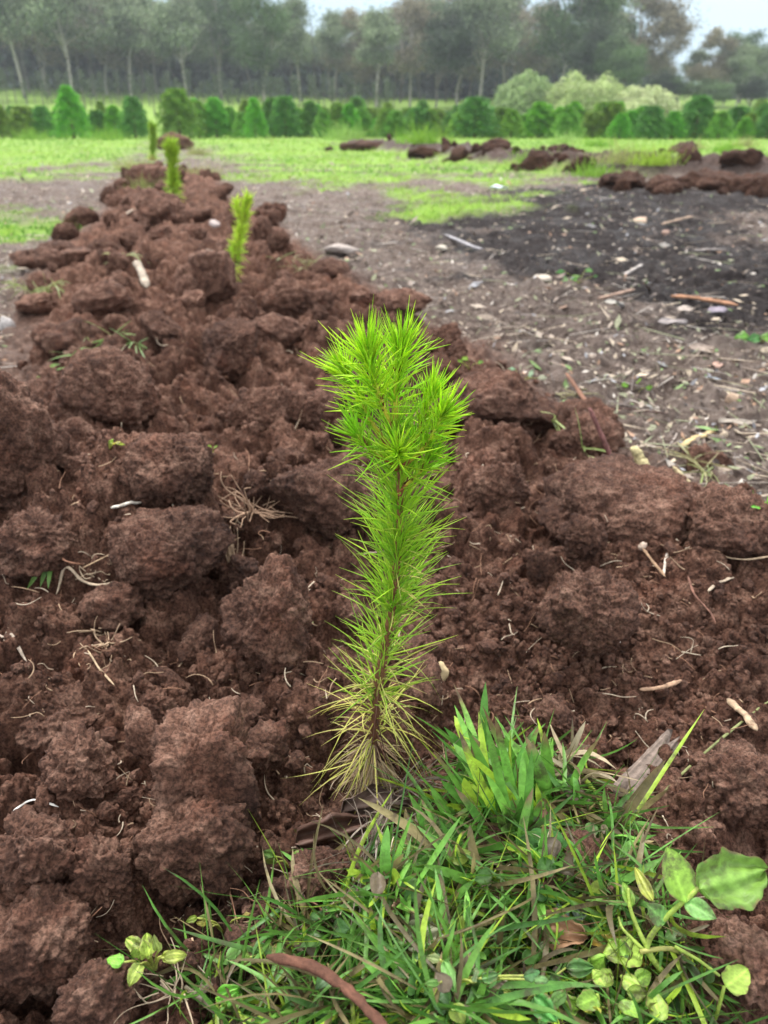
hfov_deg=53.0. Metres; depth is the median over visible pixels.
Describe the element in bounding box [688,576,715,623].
rootlet
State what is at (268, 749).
soil clod
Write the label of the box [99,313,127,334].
soil clod
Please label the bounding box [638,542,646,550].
stone
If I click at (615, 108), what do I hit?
young pine
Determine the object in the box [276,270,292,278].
soil clod
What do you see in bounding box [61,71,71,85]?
sapling
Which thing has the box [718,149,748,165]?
soil clod
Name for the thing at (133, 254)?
grass wisp
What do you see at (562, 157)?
soil clod
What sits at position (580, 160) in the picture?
soil clod
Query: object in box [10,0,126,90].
gum tree
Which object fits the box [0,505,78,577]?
soil clod
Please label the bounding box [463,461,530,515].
soil clod
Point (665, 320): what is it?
bark flake
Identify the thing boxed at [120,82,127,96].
sapling
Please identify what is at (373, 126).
young pine
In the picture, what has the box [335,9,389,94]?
gum tree
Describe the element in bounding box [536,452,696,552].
soil clod
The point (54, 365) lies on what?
grass wisp
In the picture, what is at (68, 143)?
field grass
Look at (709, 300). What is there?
stick
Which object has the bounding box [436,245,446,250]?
stone
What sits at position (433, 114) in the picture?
young pine
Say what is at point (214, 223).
stone
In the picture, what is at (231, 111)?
young pine
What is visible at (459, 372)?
soil clod
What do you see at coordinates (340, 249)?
stone
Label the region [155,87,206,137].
young pine
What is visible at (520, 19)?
gum tree
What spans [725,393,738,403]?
stone
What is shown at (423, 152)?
soil clod
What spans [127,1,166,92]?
gum tree
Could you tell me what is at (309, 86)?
sapling
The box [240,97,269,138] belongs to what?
young pine
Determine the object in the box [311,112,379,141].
grass tuft
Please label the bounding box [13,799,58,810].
straw stalk
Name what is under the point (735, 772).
soil clod
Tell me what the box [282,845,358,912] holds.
soil clod
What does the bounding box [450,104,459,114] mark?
young pine
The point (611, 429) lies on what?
soil clod
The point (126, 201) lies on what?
soil clod
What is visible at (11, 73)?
sapling
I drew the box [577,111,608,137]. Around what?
young pine
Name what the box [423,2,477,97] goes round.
gum tree
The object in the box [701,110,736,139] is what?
young pine
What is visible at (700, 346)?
bark flake
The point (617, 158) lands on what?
grass tuft
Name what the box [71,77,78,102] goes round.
sapling
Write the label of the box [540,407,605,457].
grass wisp
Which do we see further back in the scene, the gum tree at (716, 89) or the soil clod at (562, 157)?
the gum tree at (716, 89)
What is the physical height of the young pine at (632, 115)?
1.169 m
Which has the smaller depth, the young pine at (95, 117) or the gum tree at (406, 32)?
the young pine at (95, 117)
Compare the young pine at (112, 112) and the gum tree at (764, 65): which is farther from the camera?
the gum tree at (764, 65)
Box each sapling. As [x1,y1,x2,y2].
[0,67,7,105]
[0,71,5,108]
[6,66,16,102]
[20,82,29,104]
[28,77,35,102]
[34,71,44,105]
[40,83,49,108]
[45,74,51,102]
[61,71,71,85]
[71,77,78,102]
[75,69,85,108]
[84,79,93,108]
[88,74,97,101]
[96,71,106,105]
[103,77,112,104]
[112,70,120,104]
[112,81,117,104]
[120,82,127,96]
[126,73,136,96]
[135,75,145,104]
[142,71,150,106]
[146,74,157,115]
[155,87,164,114]
[159,78,165,92]
[162,71,171,88]
[172,78,178,87]
[181,69,192,99]
[194,87,199,100]
[199,81,205,102]
[217,71,226,105]
[224,87,230,105]
[234,88,240,107]
[242,81,247,97]
[246,81,252,97]
[251,81,258,97]
[258,78,264,102]
[260,73,267,98]
[289,73,297,101]
[295,80,303,108]
[298,93,307,106]
[306,74,313,99]
[307,75,318,100]
[313,89,322,103]
[328,86,335,102]
[348,78,357,96]
[358,84,364,97]
[365,83,369,105]
[370,80,378,106]
[380,83,391,101]
[383,75,392,100]
[390,82,397,106]
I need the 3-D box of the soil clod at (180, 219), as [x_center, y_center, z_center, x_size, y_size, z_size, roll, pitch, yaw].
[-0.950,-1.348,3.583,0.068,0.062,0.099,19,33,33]
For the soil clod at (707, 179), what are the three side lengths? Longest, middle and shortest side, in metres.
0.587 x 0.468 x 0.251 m
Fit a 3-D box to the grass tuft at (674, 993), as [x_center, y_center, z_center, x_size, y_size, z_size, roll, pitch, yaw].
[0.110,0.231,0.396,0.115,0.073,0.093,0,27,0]
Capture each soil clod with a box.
[0,371,70,509]
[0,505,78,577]
[0,804,77,888]
[0,879,96,1014]
[8,240,92,269]
[14,291,58,314]
[15,680,105,754]
[25,271,50,292]
[26,376,55,415]
[29,317,100,359]
[29,343,58,365]
[38,365,60,383]
[38,719,118,799]
[47,263,58,271]
[48,390,95,425]
[50,956,144,1023]
[51,222,79,240]
[53,244,69,250]
[55,345,162,425]
[56,452,93,472]
[58,346,80,363]
[59,442,80,478]
[62,416,98,443]
[63,206,99,229]
[65,832,134,923]
[71,279,131,315]
[78,581,146,635]
[87,239,120,250]
[97,248,109,261]
[99,185,116,202]
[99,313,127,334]
[100,332,131,350]
[102,210,116,226]
[104,194,121,207]
[105,503,235,600]
[105,786,147,814]
[107,252,130,275]
[109,270,132,288]
[113,179,124,190]
[118,196,131,205]
[119,205,130,212]
[119,231,143,251]
[120,167,128,177]
[121,431,215,507]
[123,163,167,187]
[124,704,157,758]
[131,794,256,909]
[133,187,176,225]
[137,217,150,230]
[139,310,183,344]
[140,687,179,724]
[147,666,192,694]
[148,225,172,239]
[148,695,261,829]
[153,161,162,165]
[154,180,167,190]
[155,131,193,149]
[165,193,182,202]
[170,198,185,212]
[173,216,188,224]
[173,262,191,280]
[173,273,197,303]
[175,612,218,667]
[177,166,185,179]
[177,209,192,221]
[177,224,206,240]
[181,289,206,307]
[188,249,236,302]
[191,209,211,222]
[201,168,212,177]
[202,317,258,382]
[209,182,233,198]
[211,172,220,180]
[213,239,240,263]
[220,553,312,675]
[225,385,293,435]
[226,210,248,227]
[227,553,259,585]
[231,195,252,209]
[234,281,243,295]
[235,295,258,320]
[240,469,269,502]
[241,697,265,731]
[246,719,289,774]
[253,202,287,222]
[253,214,271,239]
[254,311,305,345]
[255,201,275,216]
[258,307,266,316]
[260,208,280,226]
[261,276,313,318]
[265,456,376,541]
[266,230,289,252]
[269,226,285,233]
[270,533,281,548]
[273,447,294,464]
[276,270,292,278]
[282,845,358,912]
[286,243,294,255]
[288,388,322,430]
[288,450,304,465]
[299,289,334,315]
[300,320,330,327]
[304,342,320,359]
[307,384,353,429]
[309,257,350,279]
[312,303,327,320]
[312,431,328,448]
[327,416,350,448]
[332,293,341,302]
[335,370,369,408]
[335,602,364,629]
[339,139,382,150]
[343,694,414,770]
[347,648,377,674]
[351,290,378,309]
[365,544,383,567]
[375,288,432,316]
[376,289,387,298]
[397,633,443,673]
[403,651,443,717]
[407,146,439,158]
[408,343,430,367]
[422,322,461,352]
[435,367,539,426]
[440,365,464,387]
[441,137,451,146]
[441,144,449,151]
[449,339,467,361]
[450,146,468,161]
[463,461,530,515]
[470,142,479,153]
[473,819,509,870]
[479,138,510,149]
[480,449,499,465]
[482,147,487,152]
[508,163,517,169]
[512,146,520,153]
[517,150,556,171]
[525,396,564,437]
[526,548,563,589]
[534,693,577,741]
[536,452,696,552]
[537,566,641,656]
[540,809,555,831]
[547,143,568,151]
[548,428,582,457]
[552,152,560,157]
[556,153,568,162]
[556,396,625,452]
[556,513,607,560]
[558,827,611,893]
[559,398,581,412]
[564,409,623,459]
[569,155,596,171]
[574,149,584,152]
[582,792,618,810]
[598,170,646,189]
[613,178,631,191]
[645,174,683,193]
[651,187,663,194]
[653,183,671,194]
[667,140,697,152]
[676,168,739,190]
[678,146,701,164]
[681,443,734,473]
[686,481,767,560]
[687,481,703,492]
[688,737,767,830]
[710,914,767,1012]
[715,186,729,194]
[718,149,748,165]
[728,172,767,193]
[738,482,756,492]
[745,148,763,166]
[745,186,767,198]
[751,176,767,189]
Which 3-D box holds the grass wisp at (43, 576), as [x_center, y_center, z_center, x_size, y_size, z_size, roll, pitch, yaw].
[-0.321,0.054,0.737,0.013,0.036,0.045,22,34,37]
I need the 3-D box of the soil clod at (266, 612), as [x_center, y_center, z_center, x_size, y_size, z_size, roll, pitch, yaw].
[-0.098,0.089,0.653,0.080,0.109,0.082,-9,28,-17]
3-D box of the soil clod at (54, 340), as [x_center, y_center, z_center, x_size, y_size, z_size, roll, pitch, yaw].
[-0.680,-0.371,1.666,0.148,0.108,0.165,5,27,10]
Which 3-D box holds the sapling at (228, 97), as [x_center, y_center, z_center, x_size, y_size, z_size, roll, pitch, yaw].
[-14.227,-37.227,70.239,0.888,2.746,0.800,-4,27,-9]
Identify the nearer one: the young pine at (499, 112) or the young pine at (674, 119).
the young pine at (674, 119)
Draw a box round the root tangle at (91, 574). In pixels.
[75,553,111,581]
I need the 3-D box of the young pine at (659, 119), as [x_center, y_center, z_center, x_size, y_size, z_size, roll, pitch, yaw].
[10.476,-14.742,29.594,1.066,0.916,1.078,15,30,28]
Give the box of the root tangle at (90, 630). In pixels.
[67,616,107,635]
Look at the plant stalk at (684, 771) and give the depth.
0.56 m
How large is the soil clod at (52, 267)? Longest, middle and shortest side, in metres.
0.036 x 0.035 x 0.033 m
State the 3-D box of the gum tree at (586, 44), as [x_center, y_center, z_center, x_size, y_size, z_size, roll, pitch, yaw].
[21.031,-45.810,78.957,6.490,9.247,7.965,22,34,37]
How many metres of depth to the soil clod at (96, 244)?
2.86 m
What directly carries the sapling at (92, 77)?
on the ground at (160, 259)
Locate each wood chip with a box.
[132,260,149,287]
[612,729,679,797]
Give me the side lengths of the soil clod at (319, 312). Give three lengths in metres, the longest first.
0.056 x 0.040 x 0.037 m
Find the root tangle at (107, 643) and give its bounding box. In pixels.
[79,623,140,652]
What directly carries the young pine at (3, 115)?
on the ground at (160, 259)
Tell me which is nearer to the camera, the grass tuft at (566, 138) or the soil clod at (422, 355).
the soil clod at (422, 355)
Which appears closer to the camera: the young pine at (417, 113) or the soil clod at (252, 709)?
the soil clod at (252, 709)
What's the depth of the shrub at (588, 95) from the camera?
55.16 m
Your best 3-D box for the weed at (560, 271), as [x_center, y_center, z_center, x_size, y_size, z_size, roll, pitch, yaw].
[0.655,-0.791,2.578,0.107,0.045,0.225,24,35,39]
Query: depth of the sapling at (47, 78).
81.38 m
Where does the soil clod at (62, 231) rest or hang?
on the ground at (160, 259)
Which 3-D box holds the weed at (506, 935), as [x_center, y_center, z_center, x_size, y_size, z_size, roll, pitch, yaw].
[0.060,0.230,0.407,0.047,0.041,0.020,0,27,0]
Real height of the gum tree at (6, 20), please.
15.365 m
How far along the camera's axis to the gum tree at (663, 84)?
79.18 m
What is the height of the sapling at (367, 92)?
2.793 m
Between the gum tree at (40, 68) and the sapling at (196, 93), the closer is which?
the sapling at (196, 93)
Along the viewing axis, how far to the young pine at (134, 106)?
30.97 m
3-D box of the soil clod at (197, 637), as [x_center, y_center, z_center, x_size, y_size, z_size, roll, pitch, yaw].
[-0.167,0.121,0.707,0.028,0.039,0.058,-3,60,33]
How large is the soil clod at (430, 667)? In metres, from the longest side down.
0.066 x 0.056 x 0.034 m
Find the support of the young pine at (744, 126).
on the ground at (160, 259)
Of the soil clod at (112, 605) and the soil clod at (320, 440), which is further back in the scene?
the soil clod at (320, 440)
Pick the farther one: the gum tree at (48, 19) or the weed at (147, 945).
the gum tree at (48, 19)
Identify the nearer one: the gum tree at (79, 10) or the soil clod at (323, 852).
the soil clod at (323, 852)
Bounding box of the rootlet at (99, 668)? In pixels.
[88,650,113,684]
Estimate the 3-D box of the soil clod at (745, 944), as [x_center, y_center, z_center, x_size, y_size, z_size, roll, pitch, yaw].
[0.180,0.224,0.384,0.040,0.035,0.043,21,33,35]
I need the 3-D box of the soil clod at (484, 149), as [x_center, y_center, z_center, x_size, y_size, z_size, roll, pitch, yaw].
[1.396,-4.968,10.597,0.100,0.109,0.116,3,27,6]
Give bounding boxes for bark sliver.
[708,577,733,590]
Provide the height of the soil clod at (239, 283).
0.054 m
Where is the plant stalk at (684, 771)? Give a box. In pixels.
[664,701,767,790]
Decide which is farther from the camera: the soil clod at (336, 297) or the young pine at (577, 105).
the young pine at (577, 105)
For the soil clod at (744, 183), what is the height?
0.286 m
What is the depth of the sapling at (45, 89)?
69.73 m
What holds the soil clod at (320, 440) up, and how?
on the ground at (160, 259)
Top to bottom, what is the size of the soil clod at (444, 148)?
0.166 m
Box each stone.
[0,316,15,329]
[209,220,219,227]
[323,243,359,254]
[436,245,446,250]
[439,661,448,680]
[533,274,551,280]
[633,217,646,224]
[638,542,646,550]
[661,230,669,235]
[720,431,727,437]
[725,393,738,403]
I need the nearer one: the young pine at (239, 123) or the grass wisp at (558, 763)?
the grass wisp at (558, 763)
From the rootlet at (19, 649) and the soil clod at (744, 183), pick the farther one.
the soil clod at (744, 183)
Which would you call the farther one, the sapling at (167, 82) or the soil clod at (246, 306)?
the sapling at (167, 82)
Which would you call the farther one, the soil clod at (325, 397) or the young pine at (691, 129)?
the young pine at (691, 129)
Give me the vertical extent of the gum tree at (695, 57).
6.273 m
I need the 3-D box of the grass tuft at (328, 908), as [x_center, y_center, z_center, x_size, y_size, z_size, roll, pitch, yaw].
[-0.031,0.225,0.404,0.078,0.056,0.070,-23,35,-38]
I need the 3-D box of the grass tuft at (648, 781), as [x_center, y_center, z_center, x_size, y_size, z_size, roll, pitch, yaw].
[0.150,0.202,0.476,0.057,0.096,0.121,17,31,30]
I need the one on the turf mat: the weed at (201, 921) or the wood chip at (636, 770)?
the weed at (201, 921)
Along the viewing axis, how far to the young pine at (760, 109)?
31.06 m
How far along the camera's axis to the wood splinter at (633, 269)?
2.68 m
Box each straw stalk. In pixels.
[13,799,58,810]
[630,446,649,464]
[672,466,690,481]
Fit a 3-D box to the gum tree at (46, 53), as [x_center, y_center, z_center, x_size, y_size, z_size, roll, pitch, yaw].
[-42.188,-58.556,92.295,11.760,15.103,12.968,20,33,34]
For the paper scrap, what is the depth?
6.33 m
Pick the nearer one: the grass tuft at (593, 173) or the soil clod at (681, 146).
the grass tuft at (593, 173)
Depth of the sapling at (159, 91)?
70.87 m
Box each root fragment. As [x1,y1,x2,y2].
[56,566,109,593]
[663,553,668,573]
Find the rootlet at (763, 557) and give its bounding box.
[722,553,767,559]
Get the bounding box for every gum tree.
[0,0,35,95]
[0,11,84,91]
[0,36,24,85]
[10,0,49,78]
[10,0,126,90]
[31,0,101,90]
[52,0,146,93]
[69,0,124,78]
[88,0,151,96]
[93,0,155,88]
[124,0,225,89]
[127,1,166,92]
[143,0,193,76]
[172,0,238,93]
[184,0,263,97]
[218,0,300,101]
[224,15,282,83]
[256,0,323,101]
[263,26,323,73]
[307,28,344,81]
[309,7,354,99]
[314,5,377,95]
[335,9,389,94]
[349,0,411,107]
[351,33,386,96]
[380,1,431,97]
[382,0,450,63]
[383,0,460,106]
[412,0,516,104]
[415,0,488,107]
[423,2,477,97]
[439,0,538,96]
[477,3,537,97]
[480,0,539,84]
[510,45,559,81]
[511,0,575,76]
[513,1,550,33]
[520,0,625,84]
[540,37,565,83]
[551,10,622,81]
[571,0,647,82]
[588,33,651,92]
[590,13,647,81]
[609,10,644,27]
[611,10,645,72]
[622,0,700,87]
[641,66,687,96]
[644,1,709,78]
[660,75,700,103]
[676,45,716,80]
[681,24,744,83]
[689,78,737,104]
[706,27,767,105]
[721,42,766,105]
[724,46,767,102]
[729,73,767,108]
[747,41,767,97]
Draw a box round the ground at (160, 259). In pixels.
[0,83,767,1023]
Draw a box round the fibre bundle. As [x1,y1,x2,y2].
[226,526,244,562]
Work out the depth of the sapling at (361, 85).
81.94 m
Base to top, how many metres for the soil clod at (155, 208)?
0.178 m
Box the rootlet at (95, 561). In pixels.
[83,554,108,567]
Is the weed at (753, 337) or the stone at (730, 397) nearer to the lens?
the stone at (730, 397)
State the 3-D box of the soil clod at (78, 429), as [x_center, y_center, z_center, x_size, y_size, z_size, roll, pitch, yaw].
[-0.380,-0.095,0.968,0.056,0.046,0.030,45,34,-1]
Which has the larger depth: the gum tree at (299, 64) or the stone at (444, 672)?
the gum tree at (299, 64)
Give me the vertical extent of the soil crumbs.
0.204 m
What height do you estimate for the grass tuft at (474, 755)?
0.132 m
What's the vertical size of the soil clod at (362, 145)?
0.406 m
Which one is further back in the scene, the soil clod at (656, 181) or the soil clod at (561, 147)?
the soil clod at (561, 147)
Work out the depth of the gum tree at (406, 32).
97.24 m
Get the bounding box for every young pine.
[0,105,16,137]
[4,105,21,134]
[4,105,42,137]
[28,105,58,137]
[38,108,61,135]
[49,85,99,138]
[82,110,112,137]
[95,101,107,134]
[97,105,134,137]
[116,96,150,137]
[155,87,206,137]
[184,100,215,137]
[199,97,234,137]
[218,106,245,137]
[229,112,258,137]
[237,99,253,120]
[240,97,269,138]
[256,97,291,137]
[264,95,303,137]
[287,108,311,137]
[300,100,324,137]
[310,110,335,137]
[327,102,346,135]
[332,103,366,135]
[350,95,365,107]
[350,107,375,136]
[360,107,380,136]
[366,117,381,137]
[371,107,401,137]
[378,110,409,137]
[383,102,393,108]
[398,107,436,136]
[400,107,414,120]
[412,109,443,136]
[416,100,429,109]
[430,107,446,133]
[437,114,451,137]
[444,108,485,138]
[447,96,501,137]
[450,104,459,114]
[481,109,501,137]
[484,107,515,137]
[495,109,525,137]
[509,115,536,137]
[517,101,556,137]
[531,110,558,137]
[544,106,570,137]
[545,105,586,138]
[559,101,587,137]
[576,110,596,137]
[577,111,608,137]
[581,101,618,137]
[597,102,631,138]
[601,113,635,138]
[608,101,627,135]
[626,110,642,137]
[628,107,645,137]
[630,105,671,138]
[642,115,669,138]
[658,111,689,138]
[672,113,701,138]
[673,94,716,138]
[696,112,726,138]
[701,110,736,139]
[727,106,752,137]
[732,116,755,138]
[734,113,759,138]
[749,107,767,138]
[751,98,767,112]
[754,103,767,138]
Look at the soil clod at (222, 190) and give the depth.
4.63 m
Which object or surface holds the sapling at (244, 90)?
on the ground at (160, 259)
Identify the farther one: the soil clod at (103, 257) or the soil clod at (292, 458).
the soil clod at (103, 257)
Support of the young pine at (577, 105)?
on the ground at (160, 259)
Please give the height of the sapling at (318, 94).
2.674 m
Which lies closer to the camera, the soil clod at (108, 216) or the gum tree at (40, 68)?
the soil clod at (108, 216)
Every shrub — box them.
[491,68,558,114]
[543,68,628,111]
[614,85,681,116]
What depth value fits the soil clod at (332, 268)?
2.48 m
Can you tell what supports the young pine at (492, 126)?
on the ground at (160, 259)
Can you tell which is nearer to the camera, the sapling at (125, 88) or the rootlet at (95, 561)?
the rootlet at (95, 561)
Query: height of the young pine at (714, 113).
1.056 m
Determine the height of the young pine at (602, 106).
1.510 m
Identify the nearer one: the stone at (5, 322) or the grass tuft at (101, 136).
the stone at (5, 322)
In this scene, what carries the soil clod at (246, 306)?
on the ground at (160, 259)
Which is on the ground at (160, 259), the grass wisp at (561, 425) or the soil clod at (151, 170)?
the soil clod at (151, 170)
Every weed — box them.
[107,933,186,986]
[108,439,124,449]
[186,912,250,934]
[215,984,242,1019]
[241,942,298,962]
[262,848,302,867]
[424,953,548,992]
[458,356,482,369]
[472,920,542,949]
[486,958,593,1021]
[508,367,546,379]
[511,828,567,859]
[529,953,618,1021]
[555,268,597,283]
[556,903,586,921]
[576,847,767,1020]
[620,378,652,390]
[734,331,767,342]
[751,490,767,508]
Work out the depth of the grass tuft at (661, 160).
7.80 m
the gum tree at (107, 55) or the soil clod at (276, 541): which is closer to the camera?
the soil clod at (276, 541)
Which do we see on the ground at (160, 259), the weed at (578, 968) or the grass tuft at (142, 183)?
the grass tuft at (142, 183)
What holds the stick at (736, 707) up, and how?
on the ground at (160, 259)
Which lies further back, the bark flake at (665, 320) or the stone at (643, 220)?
the stone at (643, 220)
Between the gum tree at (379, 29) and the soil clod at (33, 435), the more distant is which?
the gum tree at (379, 29)
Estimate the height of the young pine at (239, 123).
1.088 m
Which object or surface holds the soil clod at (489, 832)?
on the ground at (160, 259)
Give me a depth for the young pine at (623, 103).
39.73 m
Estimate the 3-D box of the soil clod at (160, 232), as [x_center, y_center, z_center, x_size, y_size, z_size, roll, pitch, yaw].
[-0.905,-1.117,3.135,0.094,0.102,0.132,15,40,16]
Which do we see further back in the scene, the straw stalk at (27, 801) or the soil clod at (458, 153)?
the soil clod at (458, 153)
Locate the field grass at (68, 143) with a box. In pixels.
[0,135,767,242]
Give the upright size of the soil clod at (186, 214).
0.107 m
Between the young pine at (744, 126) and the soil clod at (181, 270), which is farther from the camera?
the young pine at (744, 126)
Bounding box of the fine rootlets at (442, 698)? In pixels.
[0,338,761,977]
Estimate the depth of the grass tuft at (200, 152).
13.89 m
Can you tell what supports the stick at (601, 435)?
on the ground at (160, 259)
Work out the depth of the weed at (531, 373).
1.41 m
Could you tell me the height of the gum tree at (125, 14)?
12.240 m
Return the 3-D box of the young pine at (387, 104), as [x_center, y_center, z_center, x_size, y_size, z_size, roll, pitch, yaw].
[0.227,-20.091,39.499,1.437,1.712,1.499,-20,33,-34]
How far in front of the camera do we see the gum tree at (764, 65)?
89.16 m
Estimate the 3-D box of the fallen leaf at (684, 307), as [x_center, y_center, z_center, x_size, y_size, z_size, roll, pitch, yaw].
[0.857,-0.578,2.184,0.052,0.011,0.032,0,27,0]
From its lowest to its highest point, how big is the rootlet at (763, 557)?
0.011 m
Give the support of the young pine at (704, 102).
on the ground at (160, 259)
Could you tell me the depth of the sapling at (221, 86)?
81.69 m
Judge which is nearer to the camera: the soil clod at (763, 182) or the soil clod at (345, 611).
the soil clod at (345, 611)
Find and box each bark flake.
[657,317,687,323]
[688,343,715,349]
[719,418,755,424]
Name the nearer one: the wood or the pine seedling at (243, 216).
the pine seedling at (243, 216)
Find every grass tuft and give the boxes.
[2,125,48,139]
[73,120,135,139]
[109,146,150,170]
[123,168,159,188]
[178,142,213,154]
[181,156,227,176]
[263,867,372,985]
[281,829,346,859]
[309,800,513,959]
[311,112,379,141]
[354,870,531,1023]
[359,756,532,893]
[391,108,460,143]
[417,682,599,831]
[462,751,662,929]
[502,142,569,163]
[512,851,681,1023]
[545,125,584,142]
[566,149,629,178]
[577,132,653,164]
[578,123,618,146]
[596,760,669,880]
[621,137,695,166]
[677,137,714,149]
[702,137,757,152]
[729,134,763,146]
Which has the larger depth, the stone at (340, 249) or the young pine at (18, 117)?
the young pine at (18, 117)
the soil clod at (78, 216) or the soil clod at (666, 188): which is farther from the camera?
the soil clod at (666, 188)
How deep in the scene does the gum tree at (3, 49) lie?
98.92 m
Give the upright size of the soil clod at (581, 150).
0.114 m
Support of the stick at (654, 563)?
on the ground at (160, 259)
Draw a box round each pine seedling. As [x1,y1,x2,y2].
[146,120,158,160]
[160,134,185,202]
[224,187,256,281]
[281,295,474,844]
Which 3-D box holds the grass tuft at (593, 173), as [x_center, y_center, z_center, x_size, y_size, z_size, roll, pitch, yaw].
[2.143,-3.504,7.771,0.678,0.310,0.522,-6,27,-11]
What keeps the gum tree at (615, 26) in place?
on the ground at (160, 259)
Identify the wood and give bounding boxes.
[0,13,767,102]
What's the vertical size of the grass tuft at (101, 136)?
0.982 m
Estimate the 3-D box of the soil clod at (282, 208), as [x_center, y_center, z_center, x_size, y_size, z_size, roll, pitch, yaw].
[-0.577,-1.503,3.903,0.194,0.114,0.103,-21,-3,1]
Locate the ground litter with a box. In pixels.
[0,152,767,501]
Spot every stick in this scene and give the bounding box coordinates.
[111,501,141,507]
[445,234,482,248]
[565,373,586,399]
[588,408,611,454]
[597,289,634,298]
[608,405,668,413]
[640,680,681,690]
[642,548,665,576]
[661,216,692,224]
[667,418,693,448]
[671,294,737,305]
[693,248,725,251]
[699,482,767,484]
[726,698,757,730]
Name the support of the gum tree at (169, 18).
on the ground at (160, 259)
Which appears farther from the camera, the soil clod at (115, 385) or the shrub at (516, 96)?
the shrub at (516, 96)
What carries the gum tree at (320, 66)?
on the ground at (160, 259)
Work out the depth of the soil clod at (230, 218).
3.35 m
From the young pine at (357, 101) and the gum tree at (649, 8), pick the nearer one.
the young pine at (357, 101)
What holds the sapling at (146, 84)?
on the ground at (160, 259)
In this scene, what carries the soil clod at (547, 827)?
on the ground at (160, 259)
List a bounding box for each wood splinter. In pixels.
[623,264,642,274]
[679,428,717,447]
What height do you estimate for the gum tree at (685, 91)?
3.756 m
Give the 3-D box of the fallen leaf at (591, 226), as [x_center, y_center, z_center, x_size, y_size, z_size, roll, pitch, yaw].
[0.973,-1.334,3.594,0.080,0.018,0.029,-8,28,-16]
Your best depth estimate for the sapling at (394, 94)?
81.83 m
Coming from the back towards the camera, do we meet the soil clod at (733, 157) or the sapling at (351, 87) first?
the sapling at (351, 87)
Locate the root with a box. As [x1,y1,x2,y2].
[266,953,387,1023]
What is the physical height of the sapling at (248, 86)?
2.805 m
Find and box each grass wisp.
[0,272,69,300]
[27,571,51,588]
[36,363,63,377]
[51,321,146,359]
[102,252,148,264]
[267,251,322,272]
[285,738,466,953]
[520,721,655,837]
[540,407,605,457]
[555,387,602,399]
[653,439,735,486]
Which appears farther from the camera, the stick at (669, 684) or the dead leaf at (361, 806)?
the stick at (669, 684)
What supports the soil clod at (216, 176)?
on the ground at (160, 259)
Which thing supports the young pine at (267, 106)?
on the ground at (160, 259)
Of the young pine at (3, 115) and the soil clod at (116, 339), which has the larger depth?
the young pine at (3, 115)
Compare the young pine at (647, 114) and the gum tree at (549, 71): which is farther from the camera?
the gum tree at (549, 71)
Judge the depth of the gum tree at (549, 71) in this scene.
97.78 m
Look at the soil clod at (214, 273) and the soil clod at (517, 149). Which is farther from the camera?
the soil clod at (517, 149)
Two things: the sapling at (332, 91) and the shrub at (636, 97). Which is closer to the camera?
the shrub at (636, 97)
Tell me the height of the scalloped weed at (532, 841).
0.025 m
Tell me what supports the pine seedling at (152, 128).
on the ground at (160, 259)
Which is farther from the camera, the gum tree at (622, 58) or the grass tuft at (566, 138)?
the gum tree at (622, 58)
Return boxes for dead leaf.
[295,812,372,850]
[341,783,411,830]
[405,914,445,951]
[527,908,587,950]
[591,930,647,966]
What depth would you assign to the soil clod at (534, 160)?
8.85 m
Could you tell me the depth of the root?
0.34 m
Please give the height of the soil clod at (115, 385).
0.108 m
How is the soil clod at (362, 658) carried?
on the ground at (160, 259)
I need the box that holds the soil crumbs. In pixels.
[0,301,767,1004]
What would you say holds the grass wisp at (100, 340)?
on the soil clod at (54, 340)
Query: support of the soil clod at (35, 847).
on the ground at (160, 259)
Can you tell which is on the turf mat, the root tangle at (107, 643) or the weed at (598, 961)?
the weed at (598, 961)
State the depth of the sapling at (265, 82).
80.86 m
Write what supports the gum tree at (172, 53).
on the ground at (160, 259)
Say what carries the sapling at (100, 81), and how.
on the ground at (160, 259)
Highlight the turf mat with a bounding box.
[99,690,767,1023]
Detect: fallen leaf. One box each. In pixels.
[585,224,599,227]
[603,299,624,304]
[677,305,692,310]
[708,306,728,311]
[712,361,723,367]
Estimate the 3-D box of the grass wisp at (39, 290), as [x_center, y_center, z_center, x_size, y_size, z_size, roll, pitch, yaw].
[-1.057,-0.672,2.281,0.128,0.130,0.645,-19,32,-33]
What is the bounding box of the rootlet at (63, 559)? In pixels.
[62,558,81,564]
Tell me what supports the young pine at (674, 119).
on the ground at (160, 259)
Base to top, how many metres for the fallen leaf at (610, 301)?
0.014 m
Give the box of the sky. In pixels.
[154,0,767,83]
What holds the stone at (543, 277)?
on the ground at (160, 259)
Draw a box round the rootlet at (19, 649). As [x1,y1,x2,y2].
[0,633,26,660]
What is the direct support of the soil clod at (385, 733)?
on the ground at (160, 259)
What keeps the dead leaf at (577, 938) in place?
on the turf mat
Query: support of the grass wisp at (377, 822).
on the turf mat
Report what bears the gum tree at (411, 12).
on the ground at (160, 259)
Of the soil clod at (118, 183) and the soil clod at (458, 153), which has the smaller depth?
the soil clod at (118, 183)
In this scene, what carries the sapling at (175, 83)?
on the ground at (160, 259)
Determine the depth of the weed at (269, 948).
0.40 m
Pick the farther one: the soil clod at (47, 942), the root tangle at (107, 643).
the root tangle at (107, 643)
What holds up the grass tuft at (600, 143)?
on the ground at (160, 259)
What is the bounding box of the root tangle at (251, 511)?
[217,468,297,527]
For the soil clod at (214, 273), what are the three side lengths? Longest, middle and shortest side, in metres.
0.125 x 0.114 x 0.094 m
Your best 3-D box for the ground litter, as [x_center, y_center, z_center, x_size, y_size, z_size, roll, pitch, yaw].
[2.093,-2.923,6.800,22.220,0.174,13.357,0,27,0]
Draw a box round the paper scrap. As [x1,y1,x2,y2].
[490,185,507,188]

